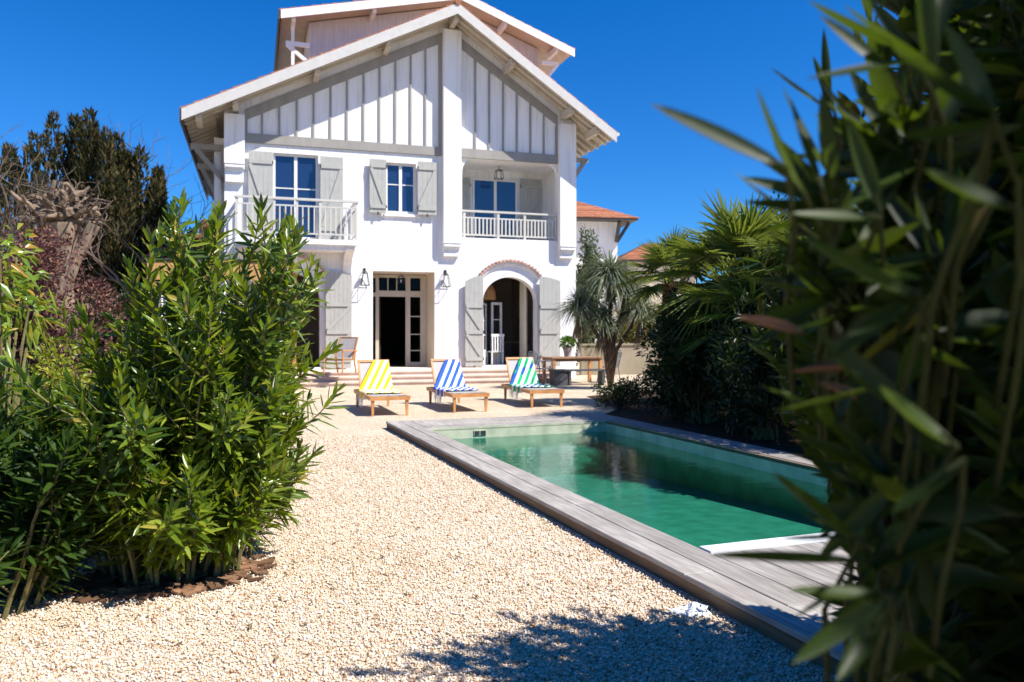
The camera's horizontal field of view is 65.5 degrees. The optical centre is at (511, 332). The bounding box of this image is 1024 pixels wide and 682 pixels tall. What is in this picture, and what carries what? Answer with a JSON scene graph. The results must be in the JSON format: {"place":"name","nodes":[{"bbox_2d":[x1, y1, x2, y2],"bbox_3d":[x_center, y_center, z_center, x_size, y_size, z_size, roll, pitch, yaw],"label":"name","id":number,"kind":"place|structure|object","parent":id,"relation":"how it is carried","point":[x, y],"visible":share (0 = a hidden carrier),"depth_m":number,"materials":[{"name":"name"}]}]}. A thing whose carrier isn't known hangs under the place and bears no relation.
{"place":"outdoors","nodes":[
{"label":"outdoors","id":0,"kind":"place"},
{"bbox_2d":[176,219,211,254],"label":"house","id":1,"kind":"structure","parent":0,"point":[203,226],"depth_m":40.26,"materials":[{"name":"ceramic"}]},
{"bbox_2d":[0,362,845,681],"bbox_3d":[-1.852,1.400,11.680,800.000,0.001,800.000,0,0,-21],"label":"ground","id":2,"kind":"structure","parent":0,"point":[350,418],"depth_m":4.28,"materials":[{"name":"beige gravel"}]},
{"bbox_2d":[0,120,104,295],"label":"bare tree","id":3,"kind":"object","parent":2,"relation":"on","point":[6,214],"visible":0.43,"depth_m":20.29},
{"bbox_2d":[10,168,113,384],"bbox_3d":[-9.117,-0.934,16.253,1.878,4.690,1.932,0,0,-21],"label":"pollarded tree","id":4,"kind":"object","parent":2,"relation":"on","point":[61,211],"visible":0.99,"depth_m":16.03,"materials":[{"name":"brown plant"}]},
{"bbox_2d":[0,357,130,619],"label":"oleander","id":5,"kind":"object","parent":2,"relation":"on","point":[44,521],"visible":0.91,"depth_m":3.94,"materials":[{"name":"green plant"}]},
{"bbox_2d":[0,106,169,347],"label":"conifer","id":6,"kind":"object","parent":2,"relation":"on","point":[119,173],"visible":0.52,"depth_m":24.49,"materials":[{"name":"green plant"}]},
{"bbox_2d":[22,114,201,231],"bbox_3d":[-14.183,-2.946,26.380,7.202,8.715,6.162,0,0,15],"label":"bare tree","id":7,"kind":"object","parent":2,"relation":"on","point":[129,151],"visible":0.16,"depth_m":26.81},
{"bbox_2d":[74,281,157,373],"bbox_3d":[-9.568,0.104,18.918,4.367,2.790,2.642,0,0,0],"label":"garden shrub","id":8,"kind":"object","parent":2,"relation":"on","point":[117,313],"visible":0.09,"depth_m":18.58,"materials":[{"name":"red plant"}]},
{"bbox_2d":[0,544,248,597],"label":"soil bed","id":9,"kind":"object","parent":2,"relation":"on","point":[117,582],"visible":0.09,"depth_m":4.47,"materials":[{"name":"brown soil"}]},
{"bbox_2d":[0,223,58,423],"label":"photinia","id":10,"kind":"object","parent":9,"relation":"on","point":[20,296],"visible":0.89,"depth_m":5.42,"materials":[{"name":"green plant"}]},
{"bbox_2d":[0,215,136,413],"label":"burgundy shrub","id":11,"kind":"object","parent":9,"relation":"on","point":[48,265],"visible":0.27,"depth_m":10.22,"materials":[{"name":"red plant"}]},
{"bbox_2d":[8,333,158,421],"bbox_3d":[-3.644,0.707,6.859,1.254,1.412,1.463,0,0,35],"label":"pittosporum","id":12,"kind":"object","parent":9,"relation":"on","point":[51,370],"visible":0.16,"depth_m":6.63,"materials":[{"name":"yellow plant"}]},
{"bbox_2d":[49,553,276,603],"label":"bark mulch","id":13,"kind":"object","parent":9,"relation":"on","point":[128,589],"visible":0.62,"depth_m":4.38,"materials":[{"name":"brown wood"}]},
{"bbox_2d":[128,594,151,598],"bbox_3d":[-1.962,1.390,4.213,0.132,0.021,0.055,0,0,-4],"label":"edging stone","id":14,"kind":"object","parent":13,"relation":"on","point":[149,596],"visible":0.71,"depth_m":4.19,"materials":[{"name":"brown stone"}]},
{"bbox_2d":[138,589,166,597],"bbox_3d":[-1.907,1.385,4.223,0.130,0.030,0.055,0,0,-7],"label":"edging stone","id":15,"kind":"object","parent":13,"relation":"on","point":[158,593],"visible":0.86,"depth_m":4.20,"materials":[{"name":"brown stone"}]},
{"bbox_2d":[178,585,205,594],"bbox_3d":[-1.727,1.387,4.308,0.141,0.026,0.058,0,0,-41],"label":"edging stone","id":16,"kind":"object","parent":13,"relation":"on","point":[186,588],"visible":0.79,"depth_m":4.28,"materials":[{"name":"brown stone"}]},
{"bbox_2d":[195,577,222,591],"bbox_3d":[-1.660,1.382,4.371,0.057,0.036,0.141,0,0,42],"label":"edging stone","id":17,"kind":"object","parent":13,"relation":"on","point":[210,581],"visible":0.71,"depth_m":4.36,"materials":[{"name":"brown stone"}]},
{"bbox_2d":[220,574,236,581],"bbox_3d":[-1.609,1.385,4.444,0.058,0.031,0.145,0,0,23],"label":"edging stone","id":18,"kind":"object","parent":13,"relation":"on","point":[223,578],"visible":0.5,"depth_m":4.48,"materials":[{"name":"brown stone"}]},
{"bbox_2d":[232,571,246,580],"bbox_3d":[-1.567,1.387,4.538,0.057,0.027,0.123,0,0,15],"label":"edging stone","id":19,"kind":"object","parent":13,"relation":"on","point":[244,573],"visible":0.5,"depth_m":4.56,"materials":[{"name":"brown stone"}]},
{"bbox_2d":[0,186,350,586],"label":"oleander","id":20,"kind":"object","parent":9,"relation":"on","point":[211,473],"visible":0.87,"depth_m":4.30,"materials":[{"name":"green plant"}]},
{"bbox_2d":[43,177,213,306],"bbox_3d":[-10.896,-1.656,24.385,5.176,6.129,5.368,0,0,0],"label":"bare tree","id":21,"kind":"object","parent":2,"relation":"on","point":[102,266],"visible":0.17,"depth_m":23.36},
{"bbox_2d":[121,199,206,307],"bbox_3d":[-11.032,-1.459,25.540,3.290,5.718,2.070,0,0,0],"label":"conifer","id":22,"kind":"object","parent":2,"relation":"on","point":[156,219],"visible":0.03,"depth_m":25.01,"materials":[{"name":"green plant"}]},
{"bbox_2d":[144,258,302,367],"bbox_3d":[-6.982,-0.155,19.683,3.250,3.110,2.480,0,0,-8],"label":"pergola","id":23,"kind":"object","parent":2,"relation":"on","point":[161,263],"visible":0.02,"depth_m":18.52,"materials":[{"name":"brown wood"}]},
{"bbox_2d":[178,366,548,388],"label":"terrace","id":24,"kind":"structure","parent":2,"relation":"on","point":[424,376],"depth_m":21.60,"materials":[{"name":"beige stone"}]},
{"bbox_2d":[322,337,358,373],"bbox_3d":[-4.400,0.579,20.500,0.615,0.933,0.768,0,0,22],"label":"armchair","id":25,"kind":"object","parent":24,"relation":"on","point":[349,346],"visible":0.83,"depth_m":20.67,"materials":[{"name":"brown wood"}]},
{"bbox_2d":[354,360,410,416],"bbox_3d":[-2.357,0.955,14.282,0.684,0.890,1.950,0,0,-19],"label":"sun lounger","id":26,"kind":"object","parent":2,"relation":"on","point":[364,366],"visible":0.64,"depth_m":13.80,"materials":[{"name":"brown wood"}]},
{"bbox_2d":[357,360,402,407],"bbox_3d":[-2.461,0.918,14.465,0.700,0.805,1.324,0,0,-19],"label":"towel","id":27,"kind":"object","parent":26,"relation":"on","point":[377,378],"visible":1,"depth_m":14.77,"materials":[{"name":"yellow fabric"}]},
{"bbox_2d":[0,448,776,681],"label":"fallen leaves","id":28,"kind":"object","parent":2,"relation":"on","point":[250,627],"visible":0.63,"depth_m":4.12,"materials":[{"name":"brown plant"}]},
{"bbox_2d":[179,0,619,376],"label":"villa","id":29,"kind":"object","parent":2,"relation":"on","point":[381,141],"visible":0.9,"depth_m":23.58,"materials":[{"name":"paint"}]},
{"bbox_2d":[273,153,317,238],"bbox_3d":[-6.111,-3.823,22.494,1.210,2.385,0.075,0,0,-18],"label":"window","id":30,"kind":"structure","parent":29,"relation":"in","point":[296,176],"depth_m":22.51,"materials":[{"name":"glass"}]},
{"bbox_2d":[360,268,369,285],"bbox_3d":[-4.212,-1.612,22.833,0.247,0.518,0.273,0,0,-18],"label":"wall lantern","id":31,"kind":"object","parent":29,"relation":"attached to","point":[364,271],"depth_m":22.86,"materials":[{"name":"metal"}]},
{"bbox_2d":[379,297,380,359],"bbox_3d":[-4.151,-0.035,24.669,0.050,2.110,0.820,0,0,-18],"label":"open door","id":32,"kind":"structure","parent":29,"relation":"in","point":[379,297],"depth_m":24.28,"materials":[{"name":"white wood"}]},
{"bbox_2d":[386,163,414,213],"bbox_3d":[-3.283,-4.223,23.413,0.870,1.465,0.075,0,0,-18],"label":"window","id":33,"kind":"structure","parent":29,"relation":"in","point":[400,178],"depth_m":23.38,"materials":[{"name":"glass"}]},
{"bbox_2d":[441,270,450,286],"bbox_3d":[-1.948,-1.612,23.569,0.247,0.518,0.273,0,0,-18],"label":"wall lantern","id":34,"kind":"object","parent":29,"relation":"attached to","point":[446,273],"depth_m":23.51,"materials":[{"name":"metal"}]},
{"bbox_2d":[483,303,486,364],"bbox_3d":[-0.864,0.055,24.949,0.040,1.950,0.500,0,0,10],"label":"glazed door","id":35,"kind":"structure","parent":29,"relation":"attached to","point":[485,350],"depth_m":25.13,"materials":[{"name":"white paint"}]},
{"bbox_2d":[483,285,495,299],"bbox_3d":[-0.871,-1.570,25.430,0.720,1.040,0.720,0,0,-18],"label":"pendant lamp","id":36,"kind":"object","parent":29,"relation":"hanging from","point":[489,294],"visible":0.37,"depth_m":25.16,"materials":[{"name":"wicker"}]},
{"bbox_2d":[472,178,516,238],"bbox_3d":[-0.551,-3.930,25.804,1.500,2.060,0.075,0,0,-18],"label":"window","id":37,"kind":"structure","parent":29,"relation":"in","point":[487,194],"depth_m":25.78,"materials":[{"name":"glass"}]},
{"bbox_2d":[487,334,503,364],"bbox_3d":[-0.532,0.540,25.166,0.440,1.000,0.410,0,0,-26],"label":"dining chair","id":38,"kind":"object","parent":29,"relation":"on","point":[497,336],"visible":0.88,"depth_m":25.02,"materials":[{"name":"white paint"}]},
{"bbox_2d":[491,302,501,364],"bbox_3d":[-0.497,0.030,25.469,0.420,2.000,0.040,0,0,-38],"label":"glazed door","id":39,"kind":"structure","parent":29,"relation":"attached to","point":[495,353],"depth_m":25.45,"materials":[{"name":"white paint"}]},
{"bbox_2d":[494,169,503,179],"bbox_3d":[-0.412,-5.036,25.053,0.262,0.408,0.262,0,0,-18],"label":"hanging lantern","id":40,"kind":"object","parent":29,"relation":"hanging from","point":[498,175],"visible":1,"depth_m":25.05,"materials":[{"name":"metal"}]},
{"bbox_2d":[484,341,529,356],"bbox_3d":[-0.592,0.665,26.256,2.200,0.750,0.900,0,0,-18],"label":"dining table","id":41,"kind":"object","parent":29,"relation":"on","point":[518,342],"visible":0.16,"depth_m":26.28,"materials":[{"name":"brown wood"}]},
{"bbox_2d":[520,282,527,356],"bbox_3d":[0.365,-0.355,25.331,0.109,2.690,0.550,0,0,-18],"label":"curtain","id":42,"kind":"object","parent":29,"relation":"hanging from","point":[523,320],"visible":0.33,"depth_m":25.26,"materials":[{"name":"white fabric"}]},
{"bbox_2d":[426,358,489,412],"bbox_3d":[-1.044,0.955,14.920,0.684,0.890,1.950,0,0,-19],"label":"sun lounger","id":43,"kind":"object","parent":2,"relation":"on","point":[436,366],"visible":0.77,"depth_m":14.52,"materials":[{"name":"brown wood"}]},
{"bbox_2d":[432,359,478,403],"bbox_3d":[-1.150,0.918,15.102,0.702,0.805,1.324,0,0,-19],"label":"towel","id":44,"kind":"object","parent":43,"relation":"on","point":[450,377],"visible":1,"depth_m":15.40,"materials":[{"name":"fabric"}]},
{"bbox_2d":[501,357,564,407],"bbox_3d":[0.383,0.955,15.815,0.684,0.890,1.950,0,0,-16],"label":"sun lounger","id":45,"kind":"object","parent":2,"relation":"on","point":[511,363],"visible":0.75,"depth_m":15.58,"materials":[{"name":"brown wood"}]},
{"bbox_2d":[509,358,553,399],"bbox_3d":[0.294,0.916,16.004,0.688,0.801,1.324,0,0,-17],"label":"towel","id":46,"kind":"object","parent":45,"relation":"on","point":[524,374],"visible":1,"depth_m":16.30,"materials":[{"name":"fabric"}]},
{"bbox_2d":[528,351,552,383],"bbox_3d":[0.769,0.944,21.282,0.597,0.915,0.506,0,0,-30],"label":"garden chair","id":47,"kind":"object","parent":2,"relation":"on","point":[536,360],"visible":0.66,"depth_m":21.12,"materials":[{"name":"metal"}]},
{"bbox_2d":[548,369,568,385],"bbox_3d":[1.250,1.185,21.200,0.460,0.430,0.460,0,0,-18],"label":"planter box","id":48,"kind":"object","parent":2,"relation":"on","point":[558,377],"visible":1,"depth_m":21.02,"materials":[{"name":"grey concrete"}]},
{"bbox_2d":[540,356,603,382],"bbox_3d":[1.660,1.032,22.000,1.560,0.735,0.800,0,0,-21],"label":"garden table","id":49,"kind":"object","parent":2,"relation":"on","point":[589,359],"visible":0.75,"depth_m":21.85,"materials":[{"name":"brown wood"}]},
{"bbox_2d":[559,335,576,356],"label":"potted plant","id":50,"kind":"object","parent":49,"relation":"on","point":[567,348],"visible":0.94,"depth_m":22.11,"materials":[{"name":"green plant"}]},
{"bbox_2d":[568,369,604,385],"bbox_3d":[1.950,1.190,21.350,1.100,0.420,0.340,0,0,-18],"label":"garden bench","id":51,"kind":"object","parent":2,"relation":"on","point":[601,373],"visible":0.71,"depth_m":21.29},
{"bbox_2d":[576,225,603,367],"bbox_3d":[2.579,-1.107,26.595,1.340,5.112,1.396,0,0,0],"label":"garden shrub","id":52,"kind":"object","parent":2,"relation":"on","point":[591,337],"visible":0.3,"depth_m":26.47,"materials":[{"name":"plant"}]},
{"bbox_2d":[550,246,660,384],"bbox_3d":[2.394,-0.383,19.598,3.134,3.584,2.237,0,0,0],"label":"yucca","id":53,"kind":"object","parent":2,"relation":"on","point":[608,274],"visible":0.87,"depth_m":19.55,"materials":[{"name":"green plant"}]},
{"bbox_2d":[579,343,660,374],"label":"garden wall","id":54,"kind":"structure","parent":2,"relation":"on","point":[631,363],"depth_m":26.58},
{"bbox_2d":[386,413,857,681],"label":"pool deck","id":55,"kind":"structure","parent":2,"relation":"in","point":[758,596],"depth_m":5.29,"materials":[{"name":"grey wood"}]},
{"bbox_2d":[453,431,832,548],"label":"water","id":56,"kind":"structure","parent":55,"relation":"in","point":[696,500],"depth_m":7.66,"materials":[{"name":"green liquid"}]},
{"bbox_2d":[593,300,661,342],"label":"garden hedge","id":57,"kind":"object","parent":2,"relation":"on","point":[628,339],"visible":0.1,"depth_m":27.69,"materials":[{"name":"green plant"}]},
{"bbox_2d":[670,602,711,616],"bbox_3d":[0.900,1.371,3.979,0.224,0.049,0.172,0,0,-20],"label":"cloth","id":58,"kind":"object","parent":2,"relation":"on","point":[691,609],"visible":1,"depth_m":3.96,"materials":[{"name":"white fabric"}]},
{"bbox_2d":[587,389,822,454],"bbox_3d":[7.763,1.394,12.015,13.525,0.001,26.030,0,0,0],"label":"planting bed","id":59,"kind":"object","parent":2,"relation":"on","point":[636,413],"visible":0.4,"depth_m":11.96,"materials":[{"name":"soil"}]},
{"bbox_2d":[590,376,643,408],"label":"shrub","id":60,"kind":"object","parent":59,"relation":"on","point":[621,390],"visible":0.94,"depth_m":14.48,"materials":[{"name":"green plant"}]},
{"bbox_2d":[613,377,655,402],"bbox_3d":[2.477,1.131,15.928,1.391,0.537,1.337,0,0,0],"label":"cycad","id":61,"kind":"object","parent":59,"relation":"on","point":[634,392],"visible":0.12,"depth_m":15.85,"materials":[{"name":"green plant"}]},
{"bbox_2d":[610,224,718,404],"bbox_3d":[2.989,-0.312,15.429,2.144,3.491,2.114,0,0,-45],"label":"fan palm","id":62,"kind":"object","parent":59,"relation":"on","point":[665,287],"visible":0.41,"depth_m":15.13,"materials":[{"name":"green plant"}]},
{"bbox_2d":[628,362,711,418],"bbox_3d":[2.730,0.923,13.200,1.628,1.014,1.379,0,0,0],"label":"shrub","id":63,"kind":"object","parent":59,"relation":"on","point":[673,412],"visible":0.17,"depth_m":13.00,"materials":[{"name":"green plant"}]},
{"bbox_2d":[640,279,726,403],"bbox_3d":[4.050,0.195,15.635,3.036,2.651,2.844,0,0,0],"label":"hedge shrub","id":64,"kind":"object","parent":59,"relation":"on","point":[660,326],"depth_m":15.86,"materials":[{"name":"green plant"}]},
{"bbox_2d":[633,289,742,423],"bbox_3d":[2.852,0.401,12.424,1.776,2.182,2.206,0,0,34],"label":"hedge shrub","id":65,"kind":"object","parent":59,"relation":"on","point":[685,383],"visible":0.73,"depth_m":11.99,"materials":[{"name":"green plant"}]},
{"bbox_2d":[634,187,791,423],"bbox_3d":[3.522,-0.391,12.291,3.205,3.651,3.278,0,0,0],"label":"fan palm","id":66,"kind":"object","parent":59,"relation":"on","point":[715,245],"visible":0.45,"depth_m":11.85,"materials":[{"name":"green plant"}]},
{"bbox_2d":[673,236,794,431],"bbox_3d":[3.472,0.042,11.344,2.408,2.782,2.518,0,0,0],"label":"fan palm","id":67,"kind":"object","parent":59,"relation":"on","point":[735,287],"visible":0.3,"depth_m":11.04,"materials":[{"name":"green plant"}]},
{"bbox_2d":[699,199,786,286],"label":"fan palm","id":68,"kind":"object","parent":59,"relation":"on","point":[743,208],"depth_m":14.19,"materials":[{"name":"green plant"}]},
{"bbox_2d":[700,191,798,420],"bbox_3d":[4.507,-0.355,12.767,2.793,3.715,2.838,0,0,24],"label":"hedge shrub","id":69,"kind":"object","parent":59,"relation":"on","point":[782,217],"depth_m":12.47,"materials":[{"name":"green plant"}]},
{"bbox_2d":[696,273,804,443],"bbox_3d":[3.331,0.305,10.551,1.771,2.386,2.578,0,0,0],"label":"hedge shrub","id":70,"kind":"object","parent":59,"relation":"on","point":[754,402],"visible":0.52,"depth_m":10.21,"materials":[{"name":"green plant"}]},
{"bbox_2d":[717,179,861,424],"bbox_3d":[4.145,-0.320,10.587,2.809,3.506,2.757,0,0,0],"label":"fan palm","id":71,"kind":"object","parent":59,"relation":"on","point":[773,247],"visible":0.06,"depth_m":10.52,"materials":[{"name":"green plant"}]},
{"bbox_2d":[650,0,1023,681],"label":"oleander","id":72,"kind":"object","parent":59,"relation":"on","point":[910,164],"visible":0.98,"depth_m":1.01,"materials":[{"name":"green plant"}]},
{"bbox_2d":[738,17,1023,678],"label":"oleander","id":73,"kind":"object","parent":59,"relation":"on","point":[983,601],"visible":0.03,"depth_m":1.66,"materials":[{"name":"green plant"}]},
{"bbox_2d":[0,0,925,304],"label":"sky","id":74,"kind":"structure","parent":0,"point":[129,61],"materials":[{"name":"blue"}]},
{"bbox_2d":[576,201,638,361],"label":"house","id":75,"kind":"structure","parent":0,"point":[606,225],"depth_m":37.94,"materials":[{"name":"paint"}]},
{"bbox_2d":[597,350,621,381],"bbox_3d":[2.753,0.944,22.412,0.597,0.915,0.506,0,0,-20],"label":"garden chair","id":76,"kind":"object","parent":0,"point":[618,358],"visible":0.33,"depth_m":22.29,"materials":[{"name":"grey metal"}]},
{"bbox_2d":[617,243,695,341],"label":"house","id":77,"kind":"structure","parent":0,"point":[635,253],"depth_m":47.79,"materials":[{"name":"ceramic"}]}
]}

